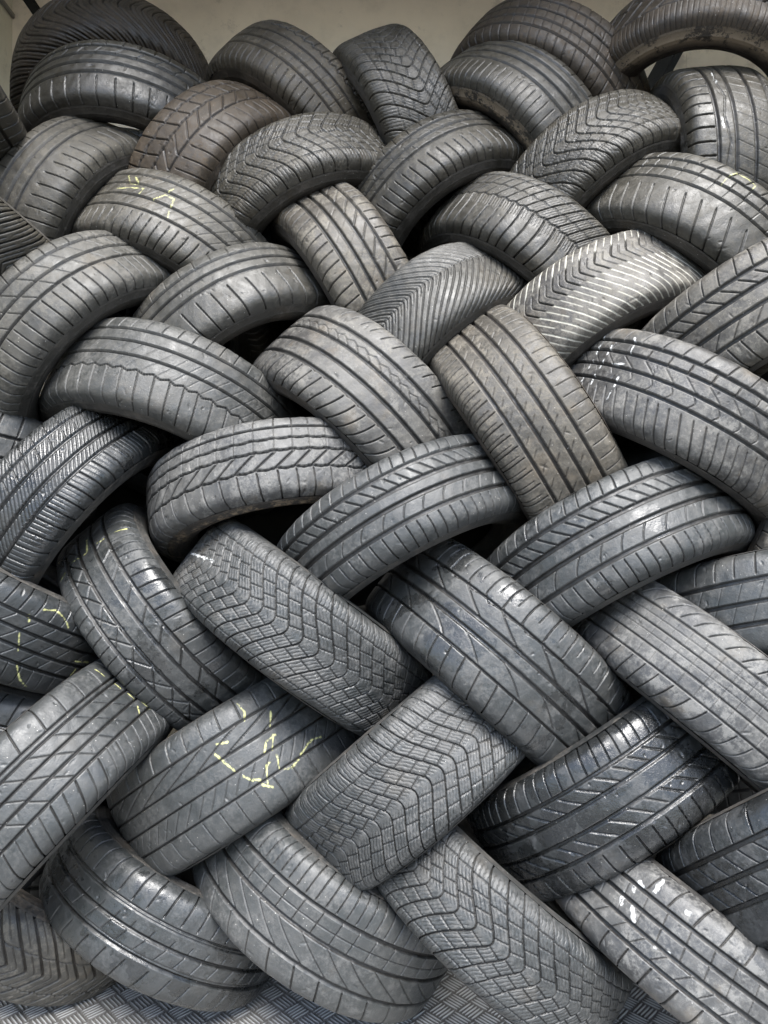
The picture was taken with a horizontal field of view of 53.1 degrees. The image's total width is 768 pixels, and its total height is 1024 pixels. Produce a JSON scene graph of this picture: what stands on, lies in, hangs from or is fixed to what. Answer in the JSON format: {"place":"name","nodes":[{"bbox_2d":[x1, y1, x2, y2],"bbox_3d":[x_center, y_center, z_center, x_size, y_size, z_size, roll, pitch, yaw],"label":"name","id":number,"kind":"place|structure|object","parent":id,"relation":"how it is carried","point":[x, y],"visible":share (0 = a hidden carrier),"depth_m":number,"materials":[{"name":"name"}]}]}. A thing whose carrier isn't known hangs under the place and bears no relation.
{"place":"outdoors","nodes":[
{"label":"outdoors","id":0,"kind":"place"},
{"bbox_2d":[0,970,681,1023],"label":"floor","id":1,"kind":"structure","parent":0,"point":[453,999],"depth_m":1.72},
{"bbox_2d":[0,875,176,1006],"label":"tyre","id":2,"kind":"object","parent":1,"relation":"on","point":[43,963],"visible":0.25,"depth_m":1.63,"materials":[{"name":"rubber"}]},
{"bbox_2d":[0,659,172,910],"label":"tyre","id":3,"kind":"object","parent":2,"relation":"on","point":[76,748],"visible":0.84,"depth_m":1.45,"materials":[{"name":"rubber"}]},
{"bbox_2d":[0,684,44,732],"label":"tyre","id":4,"kind":"object","parent":3,"relation":"on","point":[15,703],"visible":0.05,"depth_m":1.65,"materials":[{"name":"rubber"}]},
{"bbox_2d":[0,564,98,694],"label":"tyre","id":5,"kind":"object","parent":4,"relation":"on","point":[45,648],"visible":0.5,"depth_m":1.60,"materials":[{"name":"rubber"}]},
{"bbox_2d":[0,412,96,526],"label":"tyre","id":6,"kind":"object","parent":5,"relation":"on","point":[15,430],"visible":0.1,"depth_m":1.73,"materials":[{"name":"rubber"}]},
{"bbox_2d":[0,230,172,421],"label":"tyre","id":7,"kind":"object","parent":6,"relation":"on","point":[60,296],"visible":0.5,"depth_m":1.70,"materials":[{"name":"rubber"}]},
{"bbox_2d":[0,197,49,275],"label":"tyre","id":8,"kind":"object","parent":7,"relation":"on","point":[21,236],"visible":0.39,"depth_m":1.68,"materials":[{"name":"rubber"}]},
{"bbox_2d":[0,85,26,160],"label":"tyre","id":9,"kind":"object","parent":8,"relation":"on","point":[13,132],"visible":0.63,"depth_m":1.81,"materials":[{"name":"rubber"}]},
{"bbox_2d":[0,116,139,316],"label":"tyre","id":10,"kind":"object","parent":7,"relation":"on","point":[57,174],"visible":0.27,"depth_m":1.85,"materials":[{"name":"rubber"}]},
{"bbox_2d":[17,39,205,132],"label":"tyre","id":11,"kind":"object","parent":10,"relation":"on","point":[124,83],"visible":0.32,"depth_m":1.95,"materials":[{"name":"rubber"}]},
{"bbox_2d":[120,127,143,136],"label":"tyre","id":12,"kind":"object","parent":11,"relation":"on","point":[137,132],"depth_m":2.37,"materials":[{"name":"rubber"}]},
{"bbox_2d":[9,0,208,111],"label":"tyre","id":13,"kind":"object","parent":12,"relation":"on","point":[50,26],"visible":0.4,"depth_m":2.17,"materials":[{"name":"rubber"}]},
{"bbox_2d":[0,405,183,592],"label":"tyre","id":14,"kind":"object","parent":5,"relation":"on","point":[65,473],"visible":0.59,"depth_m":1.62,"materials":[{"name":"rubber"}]},
{"bbox_2d":[56,503,266,730],"bbox_3d":[-0.517,0.268,1.913,0.226,0.620,0.624,-40,0,-3],"label":"tyre","id":15,"kind":"object","parent":3,"relation":"on","point":[157,645],"visible":0.64,"depth_m":1.63,"materials":[{"name":"rubber"}]},
{"bbox_2d":[39,799,270,1011],"bbox_3d":[-0.507,0.915,1.846,0.596,0.219,0.600,29,-11,0],"label":"tyre","id":16,"kind":"object","parent":1,"relation":"on","point":[116,909],"visible":0.56,"depth_m":1.58,"materials":[{"name":"rubber"}]},
{"bbox_2d":[106,677,360,875],"bbox_3d":[-0.339,0.605,1.858,0.614,0.255,0.615,-33,-10,0],"label":"tyre","id":17,"kind":"object","parent":16,"relation":"on","point":[214,780],"visible":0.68,"depth_m":1.58,"materials":[{"name":"rubber"}]},
{"bbox_2d":[173,518,431,735],"bbox_3d":[-0.193,0.276,1.840,0.643,0.223,0.640,37,-8,0],"label":"tyre","id":18,"kind":"object","parent":17,"relation":"on","point":[271,611],"visible":0.92,"depth_m":1.56,"materials":[{"name":"rubber"}]},
{"bbox_2d":[146,417,372,562],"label":"tyre","id":19,"kind":"object","parent":18,"relation":"on","point":[292,470],"visible":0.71,"depth_m":1.64,"materials":[{"name":"rubber"}]},
{"bbox_2d":[38,317,299,518],"bbox_3d":[-0.529,-0.215,1.956,0.633,0.235,0.637,18,-22,0],"label":"tyre","id":20,"kind":"object","parent":19,"relation":"on","point":[185,384],"visible":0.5,"depth_m":1.68,"materials":[{"name":"rubber"}]},
{"bbox_2d":[131,242,330,442],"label":"tyre","id":21,"kind":"object","parent":20,"relation":"on","point":[222,296],"visible":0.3,"depth_m":1.79,"materials":[{"name":"rubber"}]},
{"bbox_2d":[70,168,288,364],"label":"tyre","id":22,"kind":"object","parent":21,"relation":"on","point":[172,222],"visible":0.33,"depth_m":1.85,"materials":[{"name":"rubber"}]},
{"bbox_2d":[127,80,291,243],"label":"tyre","id":23,"kind":"object","parent":22,"relation":"on","point":[198,133],"visible":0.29,"depth_m":1.93,"materials":[{"name":"rubber"}]},
{"bbox_2d":[276,434,526,615],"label":"tyre","id":24,"kind":"object","parent":18,"relation":"on","point":[355,538],"visible":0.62,"depth_m":1.55,"materials":[{"name":"rubber"}]},
{"bbox_2d":[253,305,472,466],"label":"tyre","id":25,"kind":"object","parent":24,"relation":"on","point":[372,391],"visible":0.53,"depth_m":1.69,"materials":[{"name":"rubber"}]},
{"bbox_2d":[358,242,527,366],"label":"tyre","id":26,"kind":"object","parent":25,"relation":"on","point":[426,307],"visible":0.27,"depth_m":1.74,"materials":[{"name":"rubber"}]},
{"bbox_2d":[271,182,407,311],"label":"tyre","id":27,"kind":"object","parent":26,"relation":"on","point":[340,239],"visible":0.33,"depth_m":1.82,"materials":[{"name":"rubber"}]},
{"bbox_2d":[211,111,410,255],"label":"tyre","id":28,"kind":"object","parent":27,"relation":"on","point":[268,174],"visible":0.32,"depth_m":1.89,"materials":[{"name":"rubber"}]},
{"bbox_2d":[205,20,376,128],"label":"tyre","id":29,"kind":"object","parent":28,"relation":"on","point":[291,69],"visible":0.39,"depth_m":2.05,"materials":[{"name":"rubber"}]},
{"bbox_2d":[355,109,524,247],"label":"tyre","id":30,"kind":"object","parent":27,"relation":"on","point":[419,169],"visible":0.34,"depth_m":1.90,"materials":[{"name":"rubber"}]},
{"bbox_2d":[333,24,457,260],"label":"tyre","id":31,"kind":"object","parent":30,"relation":"on","point":[396,78],"visible":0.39,"depth_m":1.97,"materials":[{"name":"rubber"}]},
{"bbox_2d":[192,807,447,1023],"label":"tyre","id":32,"kind":"object","parent":1,"relation":"on","point":[287,907],"visible":0.47,"depth_m":1.52,"materials":[{"name":"rubber"}]},
{"bbox_2d":[284,675,525,891],"bbox_3d":[0.075,0.581,1.767,0.623,0.247,0.620,-41,-13,0],"label":"tyre","id":33,"kind":"object","parent":32,"relation":"on","point":[430,762],"visible":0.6,"depth_m":1.49,"materials":[{"name":"rubber"}]},
{"bbox_2d":[376,817,632,1023],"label":"tyre","id":34,"kind":"object","parent":1,"relation":"on","point":[479,921],"visible":0.62,"depth_m":1.42,"materials":[{"name":"rubber"}]},
{"bbox_2d":[555,853,767,1023],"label":"tyre","id":35,"kind":"object","parent":1,"relation":"on","point":[655,930],"visible":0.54,"depth_m":1.34,"materials":[{"name":"rubber"}]},
{"bbox_2d":[466,685,741,901],"bbox_3d":[0.491,0.599,1.729,0.622,0.241,0.617,-33,-15,0],"label":"tyre","id":36,"kind":"object","parent":35,"relation":"on","point":[640,778],"visible":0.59,"depth_m":1.46,"materials":[{"name":"rubber"}]},
{"bbox_2d":[366,538,633,767],"bbox_3d":[0.260,0.337,1.803,0.639,0.255,0.640,42,-7,0],"label":"tyre","id":37,"kind":"object","parent":36,"relation":"on","point":[529,674],"visible":0.81,"depth_m":1.52,"materials":[{"name":"rubber"}]},
{"bbox_2d":[486,454,755,626],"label":"tyre","id":38,"kind":"object","parent":37,"relation":"on","point":[575,557],"visible":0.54,"depth_m":1.53,"materials":[{"name":"rubber"}]},
{"bbox_2d":[429,304,627,521],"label":"tyre","id":39,"kind":"object","parent":38,"relation":"on","point":[522,403],"visible":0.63,"depth_m":1.59,"materials":[{"name":"rubber"}]},
{"bbox_2d":[506,230,707,367],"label":"tyre","id":40,"kind":"object","parent":39,"relation":"on","point":[573,307],"visible":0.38,"depth_m":1.69,"materials":[{"name":"rubber"}]},
{"bbox_2d":[417,171,641,329],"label":"tyre","id":41,"kind":"object","parent":40,"relation":"on","point":[528,229],"visible":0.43,"depth_m":1.80,"materials":[{"name":"rubber"}]},
{"bbox_2d":[510,89,680,207],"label":"tyre","id":42,"kind":"object","parent":41,"relation":"on","point":[584,154],"visible":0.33,"depth_m":1.82,"materials":[{"name":"rubber"}]},
{"bbox_2d":[440,40,592,149],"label":"tyre","id":43,"kind":"object","parent":42,"relation":"on","point":[525,95],"visible":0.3,"depth_m":1.93,"materials":[{"name":"rubber"}]},
{"bbox_2d":[450,0,650,96],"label":"tyre","id":44,"kind":"object","parent":43,"relation":"on","point":[574,37],"visible":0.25,"depth_m":1.96,"materials":[{"name":"rubber"}]},
{"bbox_2d":[608,0,767,77],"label":"tyre","id":45,"kind":"object","parent":42,"relation":"on","point":[646,34],"visible":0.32,"depth_m":1.85,"materials":[{"name":"rubber"}]},
{"bbox_2d":[585,152,767,375],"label":"tyre","id":46,"kind":"object","parent":40,"relation":"on","point":[707,215],"visible":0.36,"depth_m":1.69,"materials":[{"name":"rubber"}]},
{"bbox_2d":[650,65,767,190],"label":"tyre","id":47,"kind":"object","parent":46,"relation":"on","point":[721,111],"visible":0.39,"depth_m":1.80,"materials":[{"name":"rubber"}]},
{"bbox_2d":[570,329,767,530],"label":"tyre","id":48,"kind":"object","parent":38,"relation":"on","point":[652,395],"visible":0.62,"depth_m":1.53,"materials":[{"name":"rubber"}]},
{"bbox_2d":[641,238,767,380],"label":"tyre","id":49,"kind":"object","parent":48,"relation":"on","point":[721,310],"visible":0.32,"depth_m":1.55,"materials":[{"name":"rubber"}]},
{"bbox_2d":[571,581,767,792],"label":"tyre","id":50,"kind":"object","parent":36,"relation":"on","point":[699,674],"visible":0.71,"depth_m":1.43,"materials":[{"name":"rubber"}]},
{"bbox_2d":[654,548,767,655],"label":"tyre","id":51,"kind":"object","parent":50,"relation":"on","point":[731,591],"visible":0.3,"depth_m":1.52,"materials":[{"name":"rubber"}]},
{"bbox_2d":[747,515,767,551],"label":"tyre","id":52,"kind":"object","parent":51,"relation":"on","point":[759,541],"visible":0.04,"depth_m":1.60,"materials":[{"name":"rubber"}]},
{"bbox_2d":[655,788,767,948],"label":"tyre","id":53,"kind":"object","parent":35,"relation":"on","point":[718,861],"visible":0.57,"depth_m":1.34,"materials":[{"name":"rubber"}]},
{"bbox_2d":[648,52,682,88],"bbox_3d":[0.987,-1.567,2.710,0.030,0.547,0.085,40,-22,-28],"label":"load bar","id":54,"kind":"object","parent":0,"point":[662,67],"visible":0.19,"depth_m":2.68,"materials":[{"name":"black metal"}]},
{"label":"floor","id":55,"kind":"structure","parent":0,"visible":0},
{"bbox_2d":[0,0,14,99],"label":"side wall","id":56,"kind":"structure","parent":55,"relation":"on","point":[7,14],"depth_m":2.97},
{"bbox_2d":[23,0,39,13],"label":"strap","id":57,"kind":"object","parent":56,"relation":"hanging from","point":[33,6],"visible":0.32,"depth_m":2.78,"materials":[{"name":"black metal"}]},
{"bbox_2d":[25,873,41,898],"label":"tyre","id":58,"kind":"object","parent":55,"relation":"on","point":[32,888],"depth_m":1.94,"materials":[{"name":"rubber"}]},
{"bbox_2d":[12,0,765,737],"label":"back wall","id":59,"kind":"structure","parent":55,"relation":"on","point":[438,28],"depth_m":3.02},
{"bbox_2d":[710,780,755,813],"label":"tyre","id":60,"kind":"object","parent":55,"relation":"on","point":[741,791],"depth_m":2.06,"materials":[{"name":"rubber"}]}
]}

